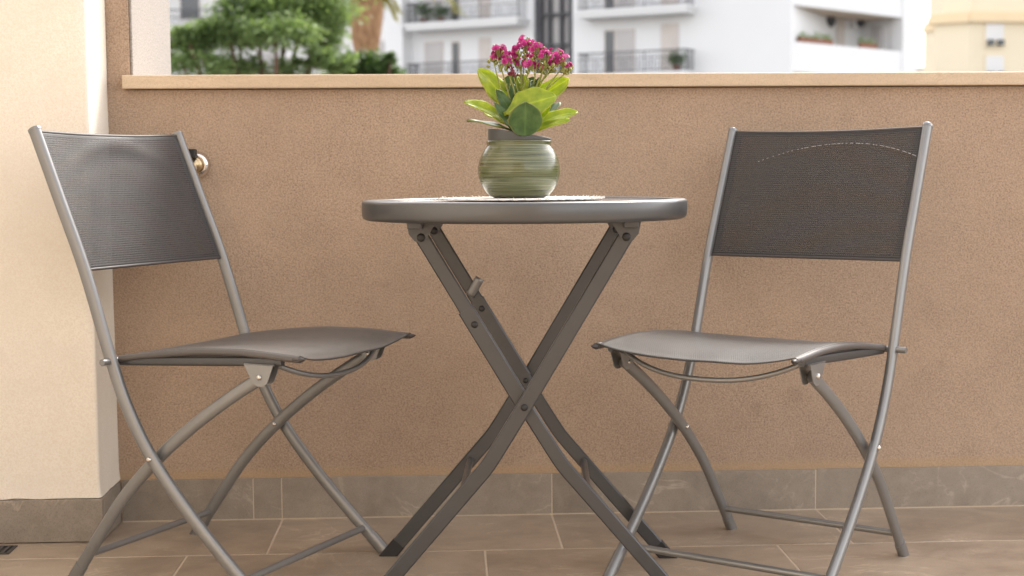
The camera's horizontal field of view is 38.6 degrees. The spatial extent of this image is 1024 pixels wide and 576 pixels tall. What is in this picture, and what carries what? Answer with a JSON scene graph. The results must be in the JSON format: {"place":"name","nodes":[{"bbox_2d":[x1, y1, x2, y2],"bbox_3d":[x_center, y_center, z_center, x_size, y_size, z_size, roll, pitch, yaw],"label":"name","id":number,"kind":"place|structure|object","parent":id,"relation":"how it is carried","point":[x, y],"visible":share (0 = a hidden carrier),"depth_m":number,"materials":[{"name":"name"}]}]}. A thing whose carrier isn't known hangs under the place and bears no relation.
{"place":"outdoors","nodes":[
{"label":"outdoors","id":0,"kind":"place"},
{"bbox_2d":[170,0,376,74],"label":"broadleaf tree","id":1,"kind":"object","parent":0,"point":[313,26],"visible":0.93,"depth_m":26.35,"materials":[{"name":"green plant"}]},
{"bbox_2d":[169,0,384,74],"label":"grey building","id":2,"kind":"structure","parent":0,"point":[182,12],"depth_m":87.89,"materials":[{"name":"paint"}]},
{"bbox_2d":[180,0,200,19],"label":"window","id":3,"kind":"structure","parent":2,"relation":"in","point":[184,4],"depth_m":87.76,"materials":[{"name":"grey glass"}]},
{"bbox_2d":[257,45,273,69],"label":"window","id":4,"kind":"structure","parent":2,"relation":"in","point":[266,53],"depth_m":88.04,"materials":[{"name":"white glass"}]},
{"bbox_2d":[378,40,384,55],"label":"window","id":5,"kind":"structure","parent":2,"relation":"in","point":[382,42],"depth_m":88.06,"materials":[{"name":"white glass"}]},
{"bbox_2d":[320,44,405,73],"bbox_3d":[-2.954,-0.047,29.210,2.193,9.513,1.882,-1,5,-3],"label":"dark shrubby tree","id":6,"kind":"object","parent":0,"point":[373,62],"visible":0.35,"depth_m":28.27,"materials":[{"name":"green plant"}]},
{"bbox_2d":[337,0,471,53],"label":"palm tree","id":7,"kind":"object","parent":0,"point":[368,35],"visible":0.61,"depth_m":33.70,"materials":[{"name":"brown plant"}]},
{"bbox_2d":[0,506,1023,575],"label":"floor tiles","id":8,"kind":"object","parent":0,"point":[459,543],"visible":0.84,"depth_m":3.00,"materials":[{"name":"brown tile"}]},
{"bbox_2d":[0,545,17,553],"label":"floor drain","id":9,"kind":"object","parent":8,"relation":"on","point":[6,549],"visible":1,"depth_m":3.01,"materials":[{"name":"black metal"}]},
{"bbox_2d":[0,0,121,542],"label":"pillar","id":10,"kind":"structure","parent":8,"relation":"on","point":[59,471],"depth_m":3.03,"materials":[{"name":"beige paint"}]},
{"bbox_2d":[28,125,415,575],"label":"folding chair","id":11,"kind":"object","parent":8,"relation":"on","point":[122,201],"visible":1,"depth_m":2.82,"materials":[{"name":"metal"}]},
{"bbox_2d":[362,196,686,575],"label":"bistro table","id":12,"kind":"object","parent":8,"relation":"on","point":[521,382],"visible":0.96,"depth_m":2.58,"materials":[{"name":"grey metal"}]},
{"bbox_2d":[438,195,604,200],"bbox_3d":[0.018,-0.168,2.709,0.311,0.006,0.309,-1,5,-3],"label":"placemat","id":13,"kind":"object","parent":12,"relation":"on","point":[489,198],"visible":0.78,"depth_m":2.62,"materials":[{"name":"white fabric"}]},
{"bbox_2d":[478,140,559,197],"bbox_3d":[0.013,-0.220,2.704,0.152,0.105,0.152,-1,5,-3],"label":"ceramic pot","id":14,"kind":"object","parent":13,"relation":"on","point":[519,168],"visible":0.99,"depth_m":2.65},
{"bbox_2d":[464,35,577,140],"bbox_3d":[0.017,-0.323,2.688,0.210,0.289,0.144,-1,5,-3],"label":"flowering plant","id":15,"kind":"object","parent":14,"relation":"in","point":[525,108],"visible":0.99,"depth_m":2.67,"materials":[{"name":"green plant"}]},
{"bbox_2d":[591,122,932,575],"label":"folding chair","id":16,"kind":"object","parent":8,"relation":"on","point":[845,194],"visible":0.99,"depth_m":2.90,"materials":[{"name":"metal"}]},
{"bbox_2d":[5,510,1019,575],"bbox_3d":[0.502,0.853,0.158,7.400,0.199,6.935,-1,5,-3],"label":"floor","id":17,"kind":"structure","parent":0,"point":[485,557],"depth_m":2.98,"materials":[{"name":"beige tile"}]},
{"bbox_2d":[107,72,1023,521],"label":"parapet wall","id":18,"kind":"structure","parent":17,"relation":"on","point":[303,166],"depth_m":3.25,"materials":[{"name":"beige paint"}]},
{"bbox_2d":[105,0,170,89],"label":"column","id":19,"kind":"structure","parent":18,"relation":"on","point":[137,37],"depth_m":3.22,"materials":[{"name":"beige paint"}]},
{"bbox_2d":[189,149,210,177],"bbox_3d":[-0.687,-0.258,3.156,0.060,0.084,0.078,-1,5,-3],"label":"wall tap","id":20,"kind":"object","parent":18,"relation":"attached to","point":[201,162],"depth_m":3.17,"materials":[{"name":"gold metal"}]},
{"bbox_2d":[384,0,915,73],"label":"apartment building","id":21,"kind":"structure","parent":0,"point":[645,36],"depth_m":69.79,"materials":[{"name":"paint"}]},
{"bbox_2d":[413,0,433,22],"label":"potted shrub","id":22,"kind":"object","parent":21,"relation":"on","point":[421,11],"visible":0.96,"depth_m":73.47,"materials":[{"name":"green plant"}]},
{"bbox_2d":[424,0,442,21],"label":"window","id":23,"kind":"structure","parent":21,"relation":"in","point":[431,4],"depth_m":74.19,"materials":[{"name":"white glass"}]},
{"bbox_2d":[424,41,443,73],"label":"window","id":24,"kind":"structure","parent":21,"relation":"in","point":[433,51],"depth_m":74.35,"materials":[{"name":"white glass"}]},
{"bbox_2d":[429,3,453,21],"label":"potted shrub","id":25,"kind":"object","parent":21,"relation":"on","point":[443,11],"visible":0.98,"depth_m":73.00,"materials":[{"name":"green plant"}]},
{"bbox_2d":[451,41,459,73],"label":"window","id":26,"kind":"structure","parent":21,"relation":"in","point":[455,46],"depth_m":73.79,"materials":[{"name":"grey glass"}]},
{"bbox_2d":[452,1,459,20],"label":"window","id":27,"kind":"structure","parent":21,"relation":"in","point":[457,15],"depth_m":73.56,"materials":[{"name":"grey glass"}]},
{"bbox_2d":[478,0,489,18],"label":"window","id":28,"kind":"structure","parent":21,"relation":"in","point":[482,14],"depth_m":72.84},
{"bbox_2d":[478,38,490,70],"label":"window","id":29,"kind":"structure","parent":21,"relation":"in","point":[484,44],"depth_m":73.00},
{"bbox_2d":[604,30,614,72],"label":"window","id":30,"kind":"structure","parent":21,"relation":"in","point":[609,35],"depth_m":69.90,"materials":[{"name":"grey glass"}]},
{"bbox_2d":[604,0,614,8],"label":"window","id":31,"kind":"structure","parent":21,"relation":"in","point":[604,0],"depth_m":69.74,"materials":[{"name":"grey glass"}]},
{"bbox_2d":[615,28,634,72],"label":"window","id":32,"kind":"structure","parent":21,"relation":"in","point":[624,38],"depth_m":69.54,"materials":[{"name":"white glass"}]},
{"bbox_2d":[615,0,634,7],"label":"window","id":33,"kind":"structure","parent":21,"relation":"in","point":[617,2],"depth_m":69.40,"materials":[{"name":"white glass"}]},
{"bbox_2d":[661,23,678,70],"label":"window","id":34,"kind":"structure","parent":21,"relation":"in","point":[669,31],"depth_m":68.50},
{"bbox_2d":[661,0,678,5],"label":"window","id":35,"kind":"structure","parent":21,"relation":"in","point":[662,1],"depth_m":68.36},
{"bbox_2d":[663,48,685,70],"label":"potted shrub","id":36,"kind":"object","parent":21,"relation":"on","point":[678,57],"visible":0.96,"depth_m":67.50,"materials":[{"name":"green plant"}]},
{"bbox_2d":[797,31,832,44],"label":"planter box","id":37,"kind":"object","parent":21,"relation":"on","point":[812,39],"visible":1,"depth_m":67.31,"materials":[{"name":"ceramic"}]},
{"bbox_2d":[826,16,835,27],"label":"air conditioner","id":38,"kind":"object","parent":21,"relation":"attached to","point":[830,22],"visible":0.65,"depth_m":71.27,"materials":[{"name":"metal"}]},
{"bbox_2d":[836,19,844,45],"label":"door panel","id":39,"kind":"structure","parent":21,"relation":"attached to","point":[840,32],"depth_m":72.37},
{"bbox_2d":[849,20,864,28],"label":"air conditioner","id":40,"kind":"object","parent":21,"relation":"attached to","point":[858,24],"visible":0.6,"depth_m":72.86,"materials":[{"name":"metal"}]},
{"bbox_2d":[858,37,877,48],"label":"planter box","id":41,"kind":"object","parent":21,"relation":"on","point":[865,44],"visible":1,"depth_m":70.09,"materials":[{"name":"ceramic"}]},
{"bbox_2d":[872,25,883,49],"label":"storage cabinet","id":42,"kind":"object","parent":21,"relation":"on","point":[878,33],"visible":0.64,"depth_m":72.72,"materials":[{"name":"white glass"}]},
{"bbox_2d":[907,0,928,65],"label":"sky","id":43,"kind":"structure","parent":0,"point":[918,9],"materials":[{"name":"white"}]},
{"bbox_2d":[916,66,923,71],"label":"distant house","id":44,"kind":"structure","parent":0,"point":[919,68],"depth_m":149.76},
{"bbox_2d":[922,0,1023,71],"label":"yellow building","id":45,"kind":"structure","parent":0,"point":[973,35],"depth_m":118.44,"materials":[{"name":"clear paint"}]},
{"bbox_2d":[984,22,1004,47],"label":"window","id":46,"kind":"structure","parent":45,"relation":"in","point":[994,32],"depth_m":118.00,"materials":[{"name":"glass"}]},
{"bbox_2d":[984,54,1004,71],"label":"window","id":47,"kind":"structure","parent":45,"relation":"in","point":[992,62],"depth_m":118.23,"materials":[{"name":"glass"}]}
]}

